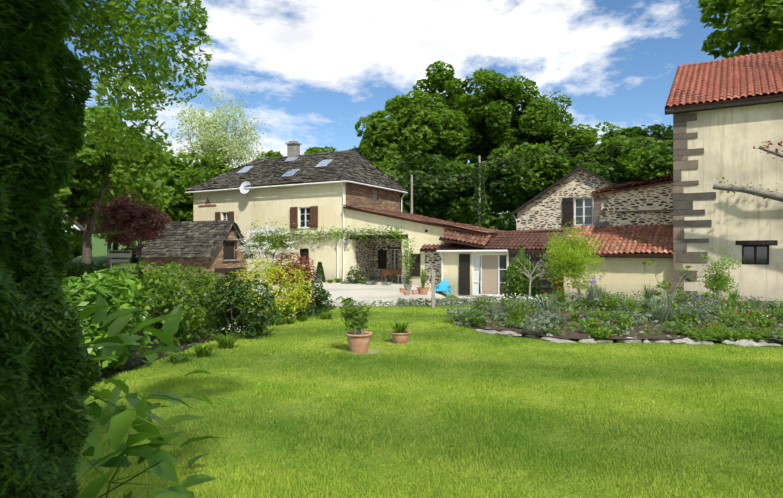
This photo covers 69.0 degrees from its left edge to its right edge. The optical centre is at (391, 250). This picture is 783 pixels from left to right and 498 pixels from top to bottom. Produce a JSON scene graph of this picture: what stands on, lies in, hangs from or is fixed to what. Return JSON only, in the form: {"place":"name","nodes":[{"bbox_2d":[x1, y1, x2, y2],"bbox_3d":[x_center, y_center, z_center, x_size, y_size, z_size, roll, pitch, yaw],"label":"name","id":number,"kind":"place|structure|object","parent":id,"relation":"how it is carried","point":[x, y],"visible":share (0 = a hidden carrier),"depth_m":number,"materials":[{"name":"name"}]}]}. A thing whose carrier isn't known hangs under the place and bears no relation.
{"place":"outdoors","nodes":[
{"label":"outdoors","id":0,"kind":"place"},
{"bbox_2d":[0,0,104,497],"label":"conifer","id":1,"kind":"object","parent":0,"point":[29,466],"depth_m":1.95,"materials":[{"name":"green plant"}]},
{"bbox_2d":[109,267,142,272],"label":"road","id":2,"kind":"structure","parent":0,"point":[139,269],"depth_m":48.62,"materials":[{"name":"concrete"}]},
{"bbox_2d":[158,87,272,169],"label":"tree","id":3,"kind":"object","parent":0,"point":[228,147],"depth_m":50.79,"materials":[{"name":"green plant"}]},
{"bbox_2d":[63,0,760,234],"label":"sky","id":4,"kind":"structure","parent":0,"point":[314,68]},
{"bbox_2d":[66,217,776,383],"bbox_3d":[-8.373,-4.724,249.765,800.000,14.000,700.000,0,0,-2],"label":"ground","id":5,"kind":"structure","parent":0,"point":[99,253],"depth_m":54.95,"materials":[{"name":"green plant"}]},
{"bbox_2d":[49,202,73,261],"bbox_3d":[-20.450,-0.788,30.302,6.410,6.067,6.238,0,0,-2],"label":"tree","id":6,"kind":"object","parent":5,"relation":"on","point":[59,204],"depth_m":30.50,"materials":[{"name":"green plant"}]},
{"bbox_2d":[63,215,78,227],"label":"tree","id":7,"kind":"object","parent":5,"relation":"on","point":[76,218],"visible":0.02,"depth_m":43.64,"materials":[{"name":"green plant"}]},
{"bbox_2d":[58,178,116,246],"bbox_3d":[-22.027,-2.308,36.038,9.182,9.108,7.685,0,0,-2],"label":"tree","id":8,"kind":"object","parent":5,"relation":"on","point":[75,234],"visible":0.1,"depth_m":36.18,"materials":[{"name":"green plant"}]},
{"bbox_2d":[91,169,128,265],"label":"tree","id":9,"kind":"object","parent":5,"relation":"on","point":[105,237],"depth_m":51.97,"materials":[{"name":"green plant"}]},
{"bbox_2d":[51,105,172,264],"bbox_3d":[-18.439,-3.302,34.057,10.784,11.095,10.119,0,0,-2],"label":"tree","id":10,"kind":"object","parent":5,"relation":"on","point":[91,157],"depth_m":33.48,"materials":[{"name":"green plant"}]},
{"bbox_2d":[69,162,164,262],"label":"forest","id":11,"kind":"object","parent":5,"relation":"on","point":[76,252],"depth_m":57.09,"materials":[{"name":"green plant"}]},
{"bbox_2d":[108,250,131,271],"bbox_3d":[-18.728,0.946,39.275,1.600,2.000,0.085,0,0,-2],"label":"garden bench","id":12,"kind":"object","parent":5,"relation":"on","point":[118,254],"visible":0.94,"depth_m":39.25,"materials":[{"name":"white"}]},
{"bbox_2d":[81,189,171,273],"bbox_3d":[-12.553,-0.374,27.533,4.024,5.239,3.289,0,0,-2],"label":"tree","id":13,"kind":"object","parent":5,"relation":"on","point":[149,221],"depth_m":26.83,"materials":[{"name":"purple plant"}]},
{"bbox_2d":[63,0,214,161],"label":"tree","id":14,"kind":"object","parent":5,"relation":"on","point":[109,15],"depth_m":17.27,"materials":[{"name":"green plant"}]},
{"bbox_2d":[103,138,205,240],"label":"tree","id":15,"kind":"object","parent":5,"relation":"on","point":[175,174],"depth_m":42.54,"materials":[{"name":"green plant"}]},
{"bbox_2d":[135,220,253,284],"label":"shed","id":16,"kind":"structure","parent":5,"relation":"on","point":[212,246],"depth_m":31.92,"materials":[{"name":"grey stone"}]},
{"bbox_2d":[63,262,336,384],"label":"plants","id":17,"kind":"object","parent":5,"relation":"on","point":[77,270],"visible":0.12,"depth_m":12.77,"materials":[{"name":"plant"}]},
{"bbox_2d":[176,150,233,220],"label":"tree","id":18,"kind":"object","parent":5,"relation":"on","point":[212,168],"visible":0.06,"depth_m":44.16,"materials":[{"name":"green plant"}]},
{"bbox_2d":[90,306,337,378],"bbox_3d":[-5.117,1.796,7.277,4.059,0.001,23.715,0,0,7],"label":"bed","id":19,"kind":"object","parent":5,"relation":"on","point":[135,362],"visible":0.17,"depth_m":10.01,"materials":[{"name":"soil"}]},
{"bbox_2d":[59,268,155,384],"bbox_3d":[-4.410,1.129,8.066,1.924,1.763,1.924,0,0,-2],"label":"shrub","id":20,"kind":"object","parent":19,"relation":"on","point":[119,289],"visible":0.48,"depth_m":7.84,"materials":[{"name":"green plant"}]},
{"bbox_2d":[129,291,169,345],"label":"shrub","id":21,"kind":"object","parent":19,"relation":"on","point":[142,335],"visible":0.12,"depth_m":10.52,"materials":[{"name":"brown plant"}]},
{"bbox_2d":[108,261,201,349],"bbox_3d":[-4.537,1.035,10.606,1.954,1.689,1.607,0,0,-20],"label":"shrub","id":22,"kind":"object","parent":19,"relation":"on","point":[164,295],"visible":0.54,"depth_m":10.56,"materials":[{"name":"green plant"}]},
{"bbox_2d":[142,295,184,338],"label":"shrub","id":23,"kind":"object","parent":19,"relation":"on","point":[156,314],"visible":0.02,"depth_m":11.42,"materials":[{"name":"green plant"}]},
{"bbox_2d":[146,261,218,330],"bbox_3d":[-4.455,1.119,12.331,1.633,1.782,1.353,0,0,-21],"label":"shrub","id":24,"kind":"object","parent":19,"relation":"on","point":[198,289],"visible":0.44,"depth_m":12.39,"materials":[{"name":"green plant"}]},
{"bbox_2d":[186,271,230,311],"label":"shrub","id":25,"kind":"object","parent":19,"relation":"on","point":[213,274],"visible":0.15,"depth_m":16.01,"materials":[{"name":"green plant"}]},
{"bbox_2d":[204,273,279,338],"bbox_3d":[-3.132,1.267,11.994,1.659,1.583,1.576,0,0,-2],"label":"shrub","id":26,"kind":"object","parent":19,"relation":"on","point":[255,322],"visible":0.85,"depth_m":11.74,"materials":[{"name":"green plant"}]},
{"bbox_2d":[222,258,314,322],"bbox_3d":[-3.112,1.144,14.681,2.323,1.929,2.114,0,0,-2],"label":"shrub","id":27,"kind":"object","parent":19,"relation":"on","point":[299,289],"visible":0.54,"depth_m":14.45,"materials":[{"name":"yellow plant"}]},
{"bbox_2d":[262,278,297,318],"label":"shrub","id":28,"kind":"object","parent":19,"relation":"on","point":[282,295],"visible":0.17,"depth_m":14.71,"materials":[{"name":"brown plant"}]},
{"bbox_2d":[272,252,315,304],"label":"shrub","id":29,"kind":"object","parent":19,"relation":"on","point":[297,266],"visible":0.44,"depth_m":17.81,"materials":[{"name":"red plant"}]},
{"bbox_2d":[289,279,331,317],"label":"shrub","id":30,"kind":"object","parent":19,"relation":"on","point":[322,295],"visible":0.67,"depth_m":15.66,"materials":[{"name":"green plant"}]},
{"bbox_2d":[108,269,334,362],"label":"plants","id":31,"kind":"object","parent":5,"relation":"on","point":[224,342],"visible":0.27,"depth_m":10.35,"materials":[{"name":"green plant"}]},
{"bbox_2d":[242,227,293,283],"bbox_3d":[-6.386,0.480,29.538,2.640,3.491,2.500,0,0,-2],"label":"viburnum","id":32,"kind":"object","parent":5,"relation":"on","point":[272,243],"depth_m":29.42,"materials":[{"name":"white plant"}]},
{"bbox_2d":[237,225,294,270],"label":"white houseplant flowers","id":33,"kind":"object","parent":32,"relation":"attached to","point":[264,231],"visible":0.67,"depth_m":29.02,"materials":[{"name":"white plant"}]},
{"bbox_2d":[254,150,282,159],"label":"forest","id":34,"kind":"object","parent":5,"relation":"on","point":[270,154],"visible":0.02,"depth_m":63.58,"materials":[{"name":"green plant"}]},
{"bbox_2d":[272,253,313,282],"bbox_3d":[-5.388,1.034,31.230,2.398,1.877,2.197,0,0,-2],"label":"photinia","id":35,"kind":"object","parent":5,"relation":"on","point":[289,259],"visible":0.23,"depth_m":30.82,"materials":[{"name":"red plant"}]},
{"bbox_2d":[131,272,505,317],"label":"gravel","id":36,"kind":"structure","parent":5,"relation":"on","point":[360,293],"depth_m":24.59,"materials":[{"name":"beige gravel"}]},
{"bbox_2d":[255,231,402,263],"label":"climbing vine","id":37,"kind":"object","parent":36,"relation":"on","point":[335,233],"visible":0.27,"depth_m":32.42,"materials":[{"name":"brown plant"}]},
{"bbox_2d":[262,211,390,249],"bbox_3d":[-4.041,-1.024,32.950,9.204,2.711,0.650,0,0,28],"label":"climbing vine","id":38,"kind":"object","parent":37,"relation":"attached to","point":[348,233],"visible":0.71,"depth_m":32.82,"materials":[{"name":"green plant"}]},
{"bbox_2d":[250,217,415,273],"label":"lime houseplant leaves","id":39,"kind":"object","parent":37,"relation":"attached to","point":[394,234],"visible":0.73,"depth_m":31.30,"materials":[{"name":"green plant"}]},
{"bbox_2d":[325,277,444,292],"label":"houseplant leaf","id":40,"kind":"object","parent":36,"relation":"on","point":[337,280],"visible":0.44,"depth_m":31.68,"materials":[{"name":"green plant"}]},
{"bbox_2d":[342,285,429,354],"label":"flower pots","id":41,"kind":"object","parent":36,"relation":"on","point":[358,343],"visible":0.96,"depth_m":10.23,"materials":[{"name":"ceramic"}]},
{"bbox_2d":[344,302,367,334],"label":"plant stems","id":42,"kind":"object","parent":41,"relation":"on","point":[358,326],"visible":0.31,"depth_m":10.08,"materials":[{"name":"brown plant"}]},
{"bbox_2d":[336,267,427,332],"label":"potted plants","id":43,"kind":"object","parent":41,"relation":"on","point":[357,315],"visible":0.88,"depth_m":10.09,"materials":[{"name":"green plant"}]},
{"bbox_2d":[402,272,412,284],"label":"potted plant","id":44,"kind":"object","parent":41,"relation":"on","point":[407,280],"visible":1,"depth_m":25.11,"materials":[{"name":"green plant"}]},
{"bbox_2d":[404,245,412,283],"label":"climber stems","id":45,"kind":"object","parent":36,"relation":"on","point":[407,265],"visible":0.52,"depth_m":29.96,"materials":[{"name":"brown plant"}]},
{"bbox_2d":[304,146,335,153],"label":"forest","id":46,"kind":"object","parent":5,"relation":"on","point":[310,150],"visible":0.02,"depth_m":61.79,"materials":[{"name":"green plant"}]},
{"bbox_2d":[185,141,499,289],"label":"house","id":47,"kind":"structure","parent":5,"relation":"on","point":[343,189],"depth_m":33.95,"materials":[{"name":"paint"}]},
{"bbox_2d":[346,265,369,283],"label":"shrub","id":48,"kind":"object","parent":5,"relation":"on","point":[357,278],"visible":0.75,"depth_m":31.06,"materials":[{"name":"green plant"}]},
{"bbox_2d":[350,145,376,157],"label":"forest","id":49,"kind":"object","parent":5,"relation":"on","point":[358,150],"depth_m":58.41,"materials":[{"name":"green plant"}]},
{"bbox_2d":[370,159,409,206],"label":"tree","id":50,"kind":"object","parent":5,"relation":"on","point":[387,171],"visible":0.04,"depth_m":48.06,"materials":[{"name":"green plant"}]},
{"bbox_2d":[311,262,481,306],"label":"houseplants","id":51,"kind":"object","parent":5,"relation":"on","point":[399,302],"depth_m":18.71,"materials":[{"name":"green plant"}]},
{"bbox_2d":[396,295,474,303],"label":"pink flower","id":52,"kind":"object","parent":51,"relation":"on","point":[436,298],"visible":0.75,"depth_m":18.71,"materials":[{"name":"plant"}]},
{"bbox_2d":[354,89,469,178],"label":"tree","id":53,"kind":"object","parent":5,"relation":"on","point":[392,137],"depth_m":54.14,"materials":[{"name":"green plant"}]},
{"bbox_2d":[389,151,471,226],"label":"tree","id":54,"kind":"object","parent":5,"relation":"on","point":[429,188],"depth_m":46.66,"materials":[{"name":"green plant"}]},
{"bbox_2d":[435,280,450,295],"bbox_3d":[2.499,1.844,27.739,0.730,0.803,0.792,0,0,19],"label":"blue chair","id":55,"kind":"object","parent":5,"relation":"on","point":[447,287],"visible":0.83,"depth_m":27.89,"materials":[{"name":"blue plastic"}]},
{"bbox_2d":[424,161,502,229],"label":"tree","id":56,"kind":"object","parent":5,"relation":"on","point":[489,221],"depth_m":47.90,"materials":[{"name":"green plant"}]},
{"bbox_2d":[412,60,526,166],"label":"tree","id":57,"kind":"object","parent":5,"relation":"on","point":[439,80],"depth_m":59.61,"materials":[{"name":"green plant"}]},
{"bbox_2d":[442,156,540,231],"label":"tree","id":58,"kind":"object","parent":5,"relation":"on","point":[503,191],"depth_m":47.19,"materials":[{"name":"green plant"}]},
{"bbox_2d":[451,75,578,218],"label":"tree","id":59,"kind":"object","parent":5,"relation":"on","point":[542,112],"depth_m":57.45,"materials":[{"name":"green plant"}]},
{"bbox_2d":[436,166,615,297],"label":"wing","id":60,"kind":"structure","parent":5,"relation":"on","point":[469,271],"depth_m":28.64,"materials":[{"name":"beige stone"}]},
{"bbox_2d":[485,142,571,227],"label":"tree","id":61,"kind":"object","parent":5,"relation":"on","point":[533,173],"visible":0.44,"depth_m":48.07,"materials":[{"name":"green plant"}]},
{"bbox_2d":[396,133,670,226],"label":"power line","id":62,"kind":"object","parent":5,"relation":"on","point":[479,176],"visible":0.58,"depth_m":43.84,"materials":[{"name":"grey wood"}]},
{"bbox_2d":[473,162,485,226],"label":"ivy","id":63,"kind":"object","parent":62,"relation":"attached to","point":[475,199],"visible":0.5,"depth_m":43.94,"materials":[{"name":"green plant"}]},
{"bbox_2d":[537,220,607,303],"bbox_3d":[5.967,0.536,19.018,2.377,3.080,2.377,0,0,-2],"label":"gold shrub","id":64,"kind":"object","parent":5,"relation":"on","point":[564,254],"depth_m":18.73,"materials":[{"name":"plant"}]},
{"bbox_2d":[529,121,625,165],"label":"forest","id":65,"kind":"object","parent":5,"relation":"on","point":[587,137],"visible":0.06,"depth_m":54.78,"materials":[{"name":"green plant"}]},
{"bbox_2d":[525,152,631,197],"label":"tree","id":66,"kind":"object","parent":5,"relation":"on","point":[615,172],"visible":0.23,"depth_m":47.03,"materials":[{"name":"green plant"}]},
{"bbox_2d":[455,301,782,341],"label":"bed","id":67,"kind":"object","parent":5,"relation":"on","point":[577,335],"visible":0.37,"depth_m":12.58,"materials":[{"name":"soil"}]},
{"bbox_2d":[512,248,529,298],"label":"shrub","id":68,"kind":"object","parent":67,"relation":"on","point":[520,253],"visible":0.35,"depth_m":20.23,"materials":[{"name":"green plant"}]},
{"bbox_2d":[517,256,552,301],"bbox_3d":[4.634,0.973,18.560,1.297,1.608,0.352,0,0,10],"label":"bare tree","id":69,"kind":"object","parent":67,"relation":"on","point":[529,277],"visible":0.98,"depth_m":18.64,"materials":[{"name":"grey plant"}]},
{"bbox_2d":[524,285,554,301],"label":"plant foliage","id":70,"kind":"object","parent":67,"relation":"on","point":[537,290],"visible":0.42,"depth_m":19.44,"materials":[{"name":"green plant"}]},
{"bbox_2d":[554,278,562,295],"bbox_3d":[5.839,1.451,19.918,0.340,0.950,0.340,0,0,-2],"label":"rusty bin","id":71,"kind":"object","parent":67,"relation":"on","point":[559,284],"visible":0.38,"depth_m":19.77,"materials":[{"name":"brown"}]},
{"bbox_2d":[476,287,749,337],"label":"plants","id":72,"kind":"object","parent":67,"relation":"on","point":[732,296],"visible":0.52,"depth_m":12.36,"materials":[{"name":"plant"}]},
{"bbox_2d":[445,252,782,340],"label":"plants","id":73,"kind":"object","parent":67,"relation":"on","point":[662,313],"visible":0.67,"depth_m":14.13,"materials":[{"name":"green plant"}]},
{"bbox_2d":[466,292,767,317],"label":"flowers","id":74,"kind":"object","parent":73,"relation":"on","point":[547,297],"visible":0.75,"depth_m":15.30,"materials":[{"name":"plant"}]},
{"bbox_2d":[479,288,782,329],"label":"flowers","id":75,"kind":"object","parent":73,"relation":"on","point":[688,305],"visible":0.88,"depth_m":13.54,"materials":[{"name":"plant"}]},
{"bbox_2d":[452,321,782,346],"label":"stone edging","id":76,"kind":"object","parent":67,"relation":"on","point":[746,343],"visible":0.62,"depth_m":11.07,"materials":[{"name":"grey stone"}]},
{"bbox_2d":[454,245,782,340],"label":"flower bed plants","id":77,"kind":"object","parent":67,"relation":"on","point":[741,333],"visible":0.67,"depth_m":13.96,"materials":[{"name":"green plant"}]},
{"bbox_2d":[495,275,719,324],"bbox_3d":[7.381,1.194,14.662,6.824,0.956,10.623,0,0,40],"label":"purple flower","id":78,"kind":"object","parent":77,"relation":"on","point":[622,300],"visible":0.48,"depth_m":13.50,"materials":[{"name":"purple plant"}]},
{"bbox_2d":[455,285,782,334],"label":"plants","id":79,"kind":"object","parent":67,"relation":"on","point":[475,316],"visible":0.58,"depth_m":13.32,"materials":[{"name":"green plant"}]},
{"bbox_2d":[652,268,686,309],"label":"shrub stems","id":80,"kind":"object","parent":67,"relation":"on","point":[671,300],"visible":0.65,"depth_m":15.93,"materials":[{"name":"grey plant"}]},
{"bbox_2d":[585,123,672,164],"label":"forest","id":81,"kind":"object","parent":5,"relation":"on","point":[657,130],"visible":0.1,"depth_m":53.97,"materials":[{"name":"green plant"}]},
{"bbox_2d":[605,135,673,182],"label":"tree","id":82,"kind":"object","parent":5,"relation":"on","point":[637,166],"visible":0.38,"depth_m":45.89,"materials":[{"name":"green plant"}]},
{"bbox_2d":[643,143,672,177],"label":"tree","id":83,"kind":"object","parent":5,"relation":"on","point":[668,153],"visible":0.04,"depth_m":45.87,"materials":[{"name":"green plant"}]},
{"bbox_2d":[559,50,782,300],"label":"house","id":84,"kind":"structure","parent":5,"relation":"on","point":[727,114],"depth_m":21.91,"materials":[{"name":"paint"}]},
{"bbox_2d":[713,146,782,201],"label":"branch","id":85,"kind":"object","parent":84,"relation":"attached to","point":[773,195],"visible":0.96,"depth_m":19.96,"materials":[{"name":"beige plant"}]},
{"bbox_2d":[717,177,777,198],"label":"espalier leaf","id":86,"kind":"object","parent":85,"relation":"attached to","point":[744,186],"visible":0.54,"depth_m":20.31,"materials":[{"name":"plant"}]},
{"bbox_2d":[753,141,782,160],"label":"red espalier leaf","id":87,"kind":"object","parent":85,"relation":"attached to","point":[776,150],"visible":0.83,"depth_m":19.80,"materials":[{"name":"plant"}]},
{"bbox_2d":[695,245,743,308],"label":"lime shrub","id":88,"kind":"object","parent":5,"relation":"on","point":[715,281],"depth_m":15.97,"materials":[{"name":"green plant"}]},
{"bbox_2d":[75,304,782,497],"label":"lawn","id":89,"kind":"structure","parent":0,"point":[452,395],"depth_m":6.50,"materials":[{"name":"green plant"}]},
{"bbox_2d":[63,293,220,497],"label":"leaves","id":90,"kind":"object","parent":89,"relation":"on","point":[120,423],"visible":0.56,"depth_m":2.86,"materials":[{"name":"green plant"}]},
{"bbox_2d":[83,392,178,497],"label":"shrub stems","id":91,"kind":"object","parent":90,"relation":"on","point":[113,481],"visible":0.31,"depth_m":2.69,"materials":[{"name":"green plant"}]},
{"bbox_2d":[217,288,259,335],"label":"shrub","id":92,"kind":"object","parent":89,"relation":"on","point":[232,328],"visible":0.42,"depth_m":11.88,"materials":[{"name":"brown plant"}]},
{"bbox_2d":[265,304,295,325],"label":"shrub","id":93,"kind":"object","parent":89,"relation":"on","point":[279,320],"visible":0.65,"depth_m":13.89,"materials":[{"name":"green plant"}]},
{"bbox_2d":[302,293,318,315],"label":"shrub","id":94,"kind":"object","parent":89,"relation":"on","point":[312,306],"visible":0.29,"depth_m":15.78,"materials":[{"name":"brown plant"}]},
{"bbox_2d":[426,269,435,307],"bbox_3d":[1.250,1.216,18.009,0.300,1.220,0.100,0,0,-2],"label":"post","id":95,"kind":"object","parent":89,"relation":"on","point":[433,272],"visible":0.77,"depth_m":17.96,"materials":[{"name":"grey wood"}]},
{"bbox_2d":[698,0,782,59],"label":"tree","id":96,"kind":"object","parent":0,"point":[761,32],"depth_m":45.66,"materials":[{"name":"green plant"}]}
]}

